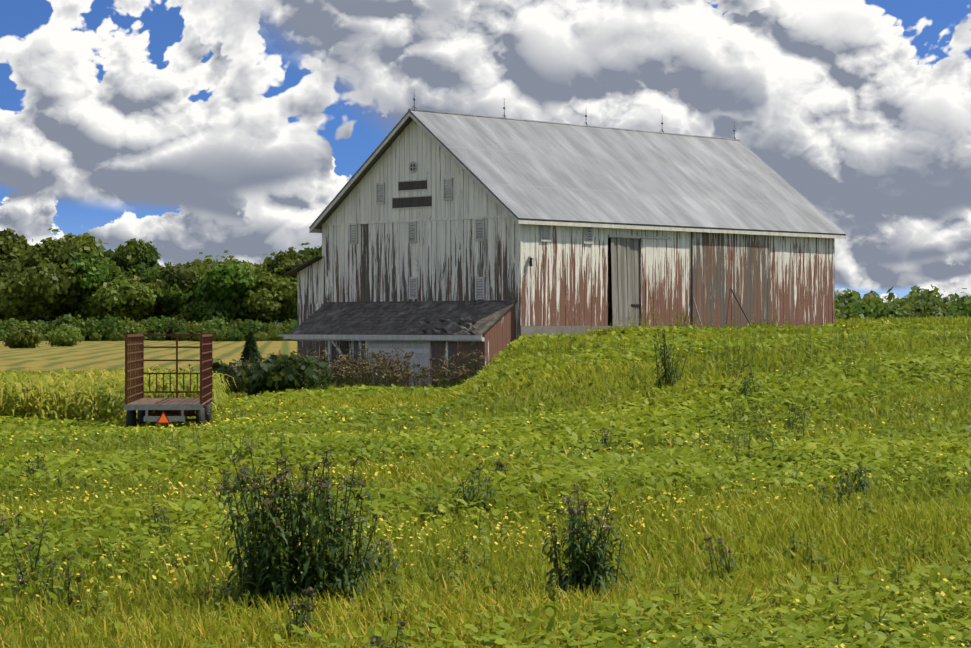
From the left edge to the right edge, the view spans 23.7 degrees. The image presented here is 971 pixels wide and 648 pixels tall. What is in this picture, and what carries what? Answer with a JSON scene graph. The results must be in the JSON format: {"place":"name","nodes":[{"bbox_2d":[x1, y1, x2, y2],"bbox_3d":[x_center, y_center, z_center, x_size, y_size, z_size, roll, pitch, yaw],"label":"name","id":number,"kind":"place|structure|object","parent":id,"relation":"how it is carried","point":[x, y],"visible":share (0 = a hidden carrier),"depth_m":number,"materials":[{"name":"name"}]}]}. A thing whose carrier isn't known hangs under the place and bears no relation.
{"place":"outdoors","nodes":[
{"label":"outdoors","id":0,"kind":"place"},
{"bbox_2d":[0,327,970,647],"bbox_3d":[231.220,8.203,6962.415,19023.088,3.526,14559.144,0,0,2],"label":"ground","id":1,"kind":"structure","parent":0,"point":[88,355],"depth_m":181.92,"materials":[{"name":"green plant"}]},
{"bbox_2d":[0,329,9,340],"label":"hedge tree","id":2,"kind":"object","parent":1,"relation":"on","point":[3,335],"visible":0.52,"depth_m":458.58,"materials":[{"name":"green plant"}]},
{"bbox_2d":[0,271,13,282],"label":"tree","id":3,"kind":"object","parent":1,"relation":"on","point":[3,276],"depth_m":491.18,"materials":[{"name":"green plant"}]},
{"bbox_2d":[0,255,21,276],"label":"tree","id":4,"kind":"object","parent":1,"relation":"on","point":[4,266],"visible":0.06,"depth_m":495.53,"materials":[{"name":"green plant"}]},
{"bbox_2d":[0,277,21,321],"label":"tree","id":5,"kind":"object","parent":1,"relation":"on","point":[2,291],"visible":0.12,"depth_m":479.05,"materials":[{"name":"green plant"}]},
{"bbox_2d":[0,317,22,331],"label":"hedge tree","id":6,"kind":"object","parent":1,"relation":"on","point":[6,324],"visible":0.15,"depth_m":463.94,"materials":[{"name":"green plant"}]},
{"bbox_2d":[0,228,33,263],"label":"tree","id":7,"kind":"object","parent":1,"relation":"on","point":[10,241],"visible":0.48,"depth_m":508.20,"materials":[{"name":"green plant"}]},
{"bbox_2d":[0,320,46,348],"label":"bush","id":8,"kind":"object","parent":1,"relation":"on","point":[23,334],"visible":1,"depth_m":300.13,"materials":[{"name":"green plant"}]},
{"bbox_2d":[0,289,48,323],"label":"tree","id":9,"kind":"object","parent":1,"relation":"on","point":[9,306],"visible":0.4,"depth_m":474.34,"materials":[{"name":"green plant"}]},
{"bbox_2d":[8,267,67,321],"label":"tree","id":10,"kind":"object","parent":1,"relation":"on","point":[26,313],"depth_m":476.55,"materials":[{"name":"green plant"}]},
{"bbox_2d":[30,319,49,339],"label":"hedge tree","id":11,"kind":"object","parent":1,"relation":"on","point":[40,321],"depth_m":467.23,"materials":[{"name":"green plant"}]},
{"bbox_2d":[30,322,50,340],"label":"hedge tree","id":12,"kind":"object","parent":1,"relation":"on","point":[46,326],"visible":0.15,"depth_m":461.34,"materials":[{"name":"green plant"}]},
{"bbox_2d":[0,258,85,323],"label":"tree","id":13,"kind":"object","parent":1,"relation":"on","point":[49,284],"visible":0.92,"depth_m":473.13,"materials":[{"name":"green plant"}]},
{"bbox_2d":[8,237,77,272],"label":"tree","id":14,"kind":"object","parent":1,"relation":"on","point":[62,250],"visible":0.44,"depth_m":486.15,"materials":[{"name":"green plant"}]},
{"bbox_2d":[12,228,108,257],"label":"tree","id":15,"kind":"object","parent":1,"relation":"on","point":[102,248],"depth_m":511.54,"materials":[{"name":"green plant"}]},
{"bbox_2d":[43,305,84,322],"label":"tree","id":16,"kind":"object","parent":1,"relation":"on","point":[61,312],"visible":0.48,"depth_m":480.28,"materials":[{"name":"green plant"}]},
{"bbox_2d":[45,324,83,346],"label":"bush","id":17,"kind":"object","parent":1,"relation":"on","point":[66,335],"visible":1,"depth_m":330.51,"materials":[{"name":"green plant"}]},
{"bbox_2d":[44,313,88,334],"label":"hedge tree","id":18,"kind":"object","parent":1,"relation":"on","point":[68,319],"visible":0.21,"depth_m":460.90,"materials":[{"name":"green plant"}]},
{"bbox_2d":[54,232,102,320],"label":"tree","id":19,"kind":"object","parent":1,"relation":"on","point":[84,242],"visible":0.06,"depth_m":506.95,"materials":[{"name":"green plant"}]},
{"bbox_2d":[83,317,97,340],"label":"hedge tree","id":20,"kind":"object","parent":1,"relation":"on","point":[91,322],"visible":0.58,"depth_m":464.41,"materials":[{"name":"green plant"}]},
{"bbox_2d":[65,252,116,318],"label":"tree","id":21,"kind":"object","parent":1,"relation":"on","point":[92,268],"visible":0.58,"depth_m":475.95,"materials":[{"name":"green plant"}]},
{"bbox_2d":[89,332,101,340],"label":"hedge tree","id":22,"kind":"object","parent":1,"relation":"on","point":[96,336],"visible":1,"depth_m":456.88,"materials":[{"name":"green plant"}]},
{"bbox_2d":[72,288,126,320],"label":"tree","id":23,"kind":"object","parent":1,"relation":"on","point":[83,309],"visible":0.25,"depth_m":476.52,"materials":[{"name":"green plant"}]},
{"bbox_2d":[91,313,126,340],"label":"hedge tree","id":24,"kind":"object","parent":1,"relation":"on","point":[106,327],"visible":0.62,"depth_m":458.82,"materials":[{"name":"green plant"}]},
{"bbox_2d":[100,261,132,290],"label":"tree","id":25,"kind":"object","parent":1,"relation":"on","point":[115,271],"visible":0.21,"depth_m":478.79,"materials":[{"name":"green plant"}]},
{"bbox_2d":[109,331,124,340],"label":"hedge tree","id":26,"kind":"object","parent":1,"relation":"on","point":[115,336],"visible":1,"depth_m":450.92,"materials":[{"name":"green plant"}]},
{"bbox_2d":[86,306,148,322],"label":"tree","id":27,"kind":"object","parent":1,"relation":"on","point":[136,316],"visible":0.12,"depth_m":476.70,"materials":[{"name":"green plant"}]},
{"bbox_2d":[0,365,236,421],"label":"corn strip","id":28,"kind":"object","parent":1,"relation":"on","point":[65,394],"visible":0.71,"depth_m":71.55,"materials":[{"name":"plant"}]},
{"bbox_2d":[82,275,160,320],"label":"tree","id":29,"kind":"object","parent":1,"relation":"on","point":[115,295],"visible":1,"depth_m":472.12,"materials":[{"name":"green plant"}]},
{"bbox_2d":[112,317,148,340],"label":"hedge tree","id":30,"kind":"object","parent":1,"relation":"on","point":[133,327],"visible":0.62,"depth_m":458.61,"materials":[{"name":"green plant"}]},
{"bbox_2d":[100,238,162,278],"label":"tree","id":31,"kind":"object","parent":1,"relation":"on","point":[131,254],"visible":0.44,"depth_m":489.69,"materials":[{"name":"green plant"}]},
{"bbox_2d":[125,264,155,278],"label":"tree","id":32,"kind":"object","parent":1,"relation":"on","point":[146,267],"visible":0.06,"depth_m":487.58,"materials":[{"name":"green plant"}]},
{"bbox_2d":[127,275,162,319],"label":"tree","id":33,"kind":"object","parent":1,"relation":"on","point":[149,284],"visible":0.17,"depth_m":479.34,"materials":[{"name":"green plant"}]},
{"bbox_2d":[135,319,161,339],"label":"hedge tree","id":34,"kind":"object","parent":1,"relation":"on","point":[147,326],"visible":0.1,"depth_m":463.31,"materials":[{"name":"green plant"}]},
{"bbox_2d":[141,316,166,332],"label":"hedge tree","id":35,"kind":"object","parent":1,"relation":"on","point":[149,320],"visible":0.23,"depth_m":465.49,"materials":[{"name":"green plant"}]},
{"bbox_2d":[149,331,165,340],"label":"hedge tree","id":36,"kind":"object","parent":1,"relation":"on","point":[157,338],"visible":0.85,"depth_m":457.12,"materials":[{"name":"green plant"}]},
{"bbox_2d":[146,315,170,333],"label":"hedge tree","id":37,"kind":"object","parent":1,"relation":"on","point":[163,320],"visible":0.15,"depth_m":465.71,"materials":[{"name":"green plant"}]},
{"bbox_2d":[149,288,173,318],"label":"tree","id":38,"kind":"object","parent":1,"relation":"on","point":[158,315],"visible":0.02,"depth_m":482.98,"materials":[{"name":"green plant"}]},
{"bbox_2d":[140,267,191,315],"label":"tree","id":39,"kind":"object","parent":1,"relation":"on","point":[173,296],"visible":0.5,"depth_m":478.38,"materials":[{"name":"green plant"}]},
{"bbox_2d":[124,334,211,426],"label":"hay wagon","id":40,"kind":"object","parent":1,"relation":"on","point":[167,410],"visible":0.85,"depth_m":67.17,"materials":[{"name":"brown wood"}]},
{"bbox_2d":[148,262,206,309],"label":"tree","id":41,"kind":"object","parent":1,"relation":"on","point":[181,277],"visible":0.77,"depth_m":480.20,"materials":[{"name":"green plant"}]},
{"bbox_2d":[163,314,193,340],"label":"hedge tree","id":42,"kind":"object","parent":1,"relation":"on","point":[173,325],"visible":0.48,"depth_m":461.57,"materials":[{"name":"green plant"}]},
{"bbox_2d":[165,303,195,324],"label":"tree","id":43,"kind":"object","parent":1,"relation":"on","point":[171,313],"visible":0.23,"depth_m":481.49,"materials":[{"name":"green plant"}]},
{"bbox_2d":[171,330,189,340],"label":"hedge tree","id":44,"kind":"object","parent":1,"relation":"on","point":[181,338],"visible":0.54,"depth_m":458.39,"materials":[{"name":"green plant"}]},
{"bbox_2d":[175,296,211,323],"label":"tree","id":45,"kind":"object","parent":1,"relation":"on","point":[192,309],"visible":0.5,"depth_m":478.36,"materials":[{"name":"green plant"}]},
{"bbox_2d":[186,320,203,340],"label":"hedge tree","id":46,"kind":"object","parent":1,"relation":"on","point":[194,327],"visible":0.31,"depth_m":463.46,"materials":[{"name":"green plant"}]},
{"bbox_2d":[192,333,200,340],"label":"hedge tree","id":47,"kind":"object","parent":1,"relation":"on","point":[196,338],"visible":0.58,"depth_m":454.89,"materials":[{"name":"green plant"}]},
{"bbox_2d":[175,255,218,268],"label":"tree","id":48,"kind":"object","parent":1,"relation":"on","point":[194,264],"visible":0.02,"depth_m":504.83,"materials":[{"name":"green plant"}]},
{"bbox_2d":[189,263,210,300],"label":"tree","id":49,"kind":"object","parent":1,"relation":"on","point":[202,267],"depth_m":495.45,"materials":[{"name":"green plant"}]},
{"bbox_2d":[182,252,217,265],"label":"tree","id":50,"kind":"object","parent":1,"relation":"on","point":[206,260],"depth_m":530.15,"materials":[{"name":"green plant"}]},
{"bbox_2d":[189,318,224,338],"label":"hedge tree","id":51,"kind":"object","parent":1,"relation":"on","point":[197,330],"visible":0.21,"depth_m":459.34,"materials":[{"name":"green plant"}]},
{"bbox_2d":[198,316,231,340],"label":"hedge tree","id":52,"kind":"object","parent":1,"relation":"on","point":[218,324],"visible":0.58,"depth_m":460.16,"materials":[{"name":"green plant"}]},
{"bbox_2d":[205,328,225,341],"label":"hedge tree","id":53,"kind":"object","parent":1,"relation":"on","point":[218,336],"visible":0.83,"depth_m":450.65,"materials":[{"name":"green plant"}]},
{"bbox_2d":[188,255,256,314],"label":"tree","id":54,"kind":"object","parent":1,"relation":"on","point":[233,281],"visible":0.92,"depth_m":474.79,"materials":[{"name":"green plant"}]},
{"bbox_2d":[199,298,245,322],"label":"tree","id":55,"kind":"object","parent":1,"relation":"on","point":[219,309],"visible":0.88,"depth_m":474.59,"materials":[{"name":"green plant"}]},
{"bbox_2d":[206,250,254,270],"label":"tree","id":56,"kind":"object","parent":1,"relation":"on","point":[231,260],"visible":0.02,"depth_m":508.13,"materials":[{"name":"green plant"}]},
{"bbox_2d":[212,358,252,392],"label":"shrub","id":57,"kind":"object","parent":1,"relation":"on","point":[222,367],"visible":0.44,"depth_m":92.55,"materials":[{"name":"green plant"}]},
{"bbox_2d":[225,329,244,340],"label":"hedge tree","id":58,"kind":"object","parent":1,"relation":"on","point":[236,336],"visible":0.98,"depth_m":454.64,"materials":[{"name":"green plant"}]},
{"bbox_2d":[228,319,250,328],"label":"hedge tree","id":59,"kind":"object","parent":1,"relation":"on","point":[233,322],"visible":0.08,"depth_m":465.23,"materials":[{"name":"green plant"}]},
{"bbox_2d":[231,319,264,340],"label":"hedge tree","id":60,"kind":"object","parent":1,"relation":"on","point":[246,326],"visible":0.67,"depth_m":459.61,"materials":[{"name":"green plant"}]},
{"bbox_2d":[238,330,262,369],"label":"spruce","id":61,"kind":"object","parent":1,"relation":"on","point":[250,349],"visible":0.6,"depth_m":111.56,"materials":[{"name":"green plant"}]},
{"bbox_2d":[236,292,265,322],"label":"tree","id":62,"kind":"object","parent":1,"relation":"on","point":[250,314],"visible":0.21,"depth_m":478.57,"materials":[{"name":"green plant"}]},
{"bbox_2d":[248,261,267,273],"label":"tree","id":63,"kind":"object","parent":1,"relation":"on","point":[258,267],"depth_m":524.73,"materials":[{"name":"green plant"}]},
{"bbox_2d":[234,353,282,396],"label":"shrub","id":64,"kind":"object","parent":1,"relation":"on","point":[252,379],"visible":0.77,"depth_m":86.02,"materials":[{"name":"green plant"}]},
{"bbox_2d":[241,272,278,323],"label":"tree","id":65,"kind":"object","parent":1,"relation":"on","point":[259,317],"depth_m":480.66,"materials":[{"name":"green plant"}]},
{"bbox_2d":[253,331,267,340],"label":"hedge tree","id":66,"kind":"object","parent":1,"relation":"on","point":[260,336],"visible":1,"depth_m":451.85,"materials":[{"name":"green plant"}]},
{"bbox_2d":[257,323,278,339],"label":"hedge tree","id":67,"kind":"object","parent":1,"relation":"on","point":[264,327],"visible":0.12,"depth_m":458.55,"materials":[{"name":"green plant"}]},
{"bbox_2d":[243,267,296,324],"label":"tree","id":68,"kind":"object","parent":1,"relation":"on","point":[269,295],"visible":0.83,"depth_m":473.62,"materials":[{"name":"green plant"}]},
{"bbox_2d":[266,267,278,274],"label":"tree","id":69,"kind":"object","parent":1,"relation":"on","point":[276,270],"depth_m":483.87,"materials":[{"name":"green plant"}]},
{"bbox_2d":[263,320,284,340],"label":"hedge tree","id":70,"kind":"object","parent":1,"relation":"on","point":[272,327],"visible":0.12,"depth_m":458.11,"materials":[{"name":"green plant"}]},
{"bbox_2d":[267,329,285,340],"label":"hedge tree","id":71,"kind":"object","parent":1,"relation":"on","point":[273,335],"visible":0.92,"depth_m":449.81,"materials":[{"name":"green plant"}]},
{"bbox_2d":[252,251,310,287],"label":"tree","id":72,"kind":"object","parent":1,"relation":"on","point":[284,260],"visible":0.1,"depth_m":483.72,"materials":[{"name":"green plant"}]},
{"bbox_2d":[260,242,309,273],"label":"tree","id":73,"kind":"object","parent":1,"relation":"on","point":[290,252],"depth_m":504.61,"materials":[{"name":"green plant"}]},
{"bbox_2d":[274,305,296,323],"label":"tree","id":74,"kind":"object","parent":1,"relation":"on","point":[285,316],"visible":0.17,"depth_m":474.95,"materials":[{"name":"green plant"}]},
{"bbox_2d":[279,276,297,318],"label":"tree","id":75,"kind":"object","parent":1,"relation":"on","point":[293,300],"visible":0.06,"depth_m":472.25,"materials":[{"name":"green plant"}]},
{"bbox_2d":[281,319,296,340],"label":"hedge tree","id":76,"kind":"object","parent":1,"relation":"on","point":[289,329],"visible":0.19,"depth_m":458.10,"materials":[{"name":"green plant"}]},
{"bbox_2d":[282,319,296,340],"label":"hedge tree","id":77,"kind":"object","parent":1,"relation":"on","point":[289,322],"visible":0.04,"depth_m":462.31,"materials":[{"name":"green plant"}]},
{"bbox_2d":[261,351,320,391],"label":"shrub","id":78,"kind":"object","parent":1,"relation":"on","point":[294,372],"visible":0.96,"depth_m":85.48,"materials":[{"name":"green plant"}]},
{"bbox_2d":[298,245,321,257],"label":"tree","id":79,"kind":"object","parent":1,"relation":"on","point":[315,251],"depth_m":502.77,"materials":[{"name":"green plant"}]},
{"bbox_2d":[309,360,336,387],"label":"shrub","id":80,"kind":"object","parent":1,"relation":"on","point":[320,365],"visible":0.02,"depth_m":87.43,"materials":[{"name":"green plant"}]},
{"bbox_2d":[0,315,970,647],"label":"meadow grass","id":81,"kind":"structure","parent":1,"relation":"on","point":[114,481],"depth_m":32.11,"materials":[{"name":"green plant"}]},
{"bbox_2d":[0,293,970,647],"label":"weeds","id":82,"kind":"object","parent":1,"relation":"on","point":[266,577],"visible":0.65,"depth_m":22.14,"materials":[{"name":"green plant"}]},
{"bbox_2d":[278,96,845,386],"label":"barn","id":83,"kind":"structure","parent":1,"relation":"on","point":[455,233],"depth_m":99.25,"materials":[{"name":"white wood"}]},
{"bbox_2d":[835,306,847,319],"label":"hedge tree","id":84,"kind":"object","parent":1,"relation":"on","point":[839,316],"depth_m":290.11,"materials":[{"name":"green plant"}]},
{"bbox_2d":[835,304,852,313],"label":"hedge tree","id":85,"kind":"object","parent":1,"relation":"on","point":[836,306],"depth_m":296.99,"materials":[{"name":"green plant"}]},
{"bbox_2d":[836,288,875,297],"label":"hedge tree","id":86,"kind":"object","parent":1,"relation":"on","point":[845,291],"depth_m":325.04,"materials":[{"name":"green plant"}]},
{"bbox_2d":[845,299,874,307],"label":"hedge tree","id":87,"kind":"object","parent":1,"relation":"on","point":[854,302],"depth_m":303.13,"materials":[{"name":"green plant"}]},
{"bbox_2d":[835,290,887,308],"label":"hedge tree","id":88,"kind":"object","parent":1,"relation":"on","point":[844,300],"depth_m":305.45,"materials":[{"name":"green plant"}]},
{"bbox_2d":[841,304,890,319],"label":"hedge tree","id":89,"kind":"object","parent":1,"relation":"on","point":[857,311],"visible":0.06,"depth_m":289.22,"materials":[{"name":"green plant"}]},
{"bbox_2d":[858,290,894,304],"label":"hedge tree","id":90,"kind":"object","parent":1,"relation":"on","point":[870,296],"depth_m":319.06,"materials":[{"name":"green plant"}]},
{"bbox_2d":[847,296,913,318],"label":"hedge tree","id":91,"kind":"object","parent":1,"relation":"on","point":[885,312],"visible":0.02,"depth_m":289.70,"materials":[{"name":"green plant"}]},
{"bbox_2d":[862,296,911,309],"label":"hedge tree","id":92,"kind":"object","parent":1,"relation":"on","point":[888,305],"depth_m":306.94,"materials":[{"name":"green plant"}]},
{"bbox_2d":[879,301,911,310],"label":"hedge tree","id":93,"kind":"object","parent":1,"relation":"on","point":[893,303],"depth_m":308.63,"materials":[{"name":"green plant"}]},
{"bbox_2d":[898,309,922,318],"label":"hedge tree","id":94,"kind":"object","parent":1,"relation":"on","point":[916,314],"depth_m":290.97,"materials":[{"name":"green plant"}]},
{"bbox_2d":[899,300,924,315],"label":"hedge tree","id":95,"kind":"object","parent":1,"relation":"on","point":[913,310],"depth_m":295.69,"materials":[{"name":"green plant"}]},
{"bbox_2d":[880,285,949,307],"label":"hedge tree","id":96,"kind":"object","parent":1,"relation":"on","point":[917,294],"depth_m":321.83,"materials":[{"name":"green plant"}]},
{"bbox_2d":[897,291,952,313],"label":"hedge tree","id":97,"kind":"object","parent":1,"relation":"on","point":[938,302],"depth_m":295.52,"materials":[{"name":"green plant"}]},
{"bbox_2d":[903,294,947,310],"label":"hedge tree","id":98,"kind":"object","parent":1,"relation":"on","point":[923,303],"depth_m":302.99,"materials":[{"name":"green plant"}]},
{"bbox_2d":[901,286,965,307],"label":"hedge tree","id":99,"kind":"object","parent":1,"relation":"on","point":[945,299],"depth_m":316.51,"materials":[{"name":"green plant"}]},
{"bbox_2d":[921,307,952,317],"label":"hedge tree","id":100,"kind":"object","parent":1,"relation":"on","point":[939,312],"depth_m":291.38,"materials":[{"name":"green plant"}]},
{"bbox_2d":[932,288,968,300],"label":"hedge tree","id":101,"kind":"object","parent":1,"relation":"on","point":[954,296],"depth_m":320.65,"materials":[{"name":"green plant"}]},
{"bbox_2d":[944,295,970,317],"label":"hedge tree","id":102,"kind":"object","parent":1,"relation":"on","point":[960,308],"visible":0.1,"depth_m":290.10,"materials":[{"name":"green plant"}]},
{"bbox_2d":[0,0,970,323],"label":"sky","id":103,"kind":"structure","parent":0,"point":[187,128],"materials":[{"name":"white"}]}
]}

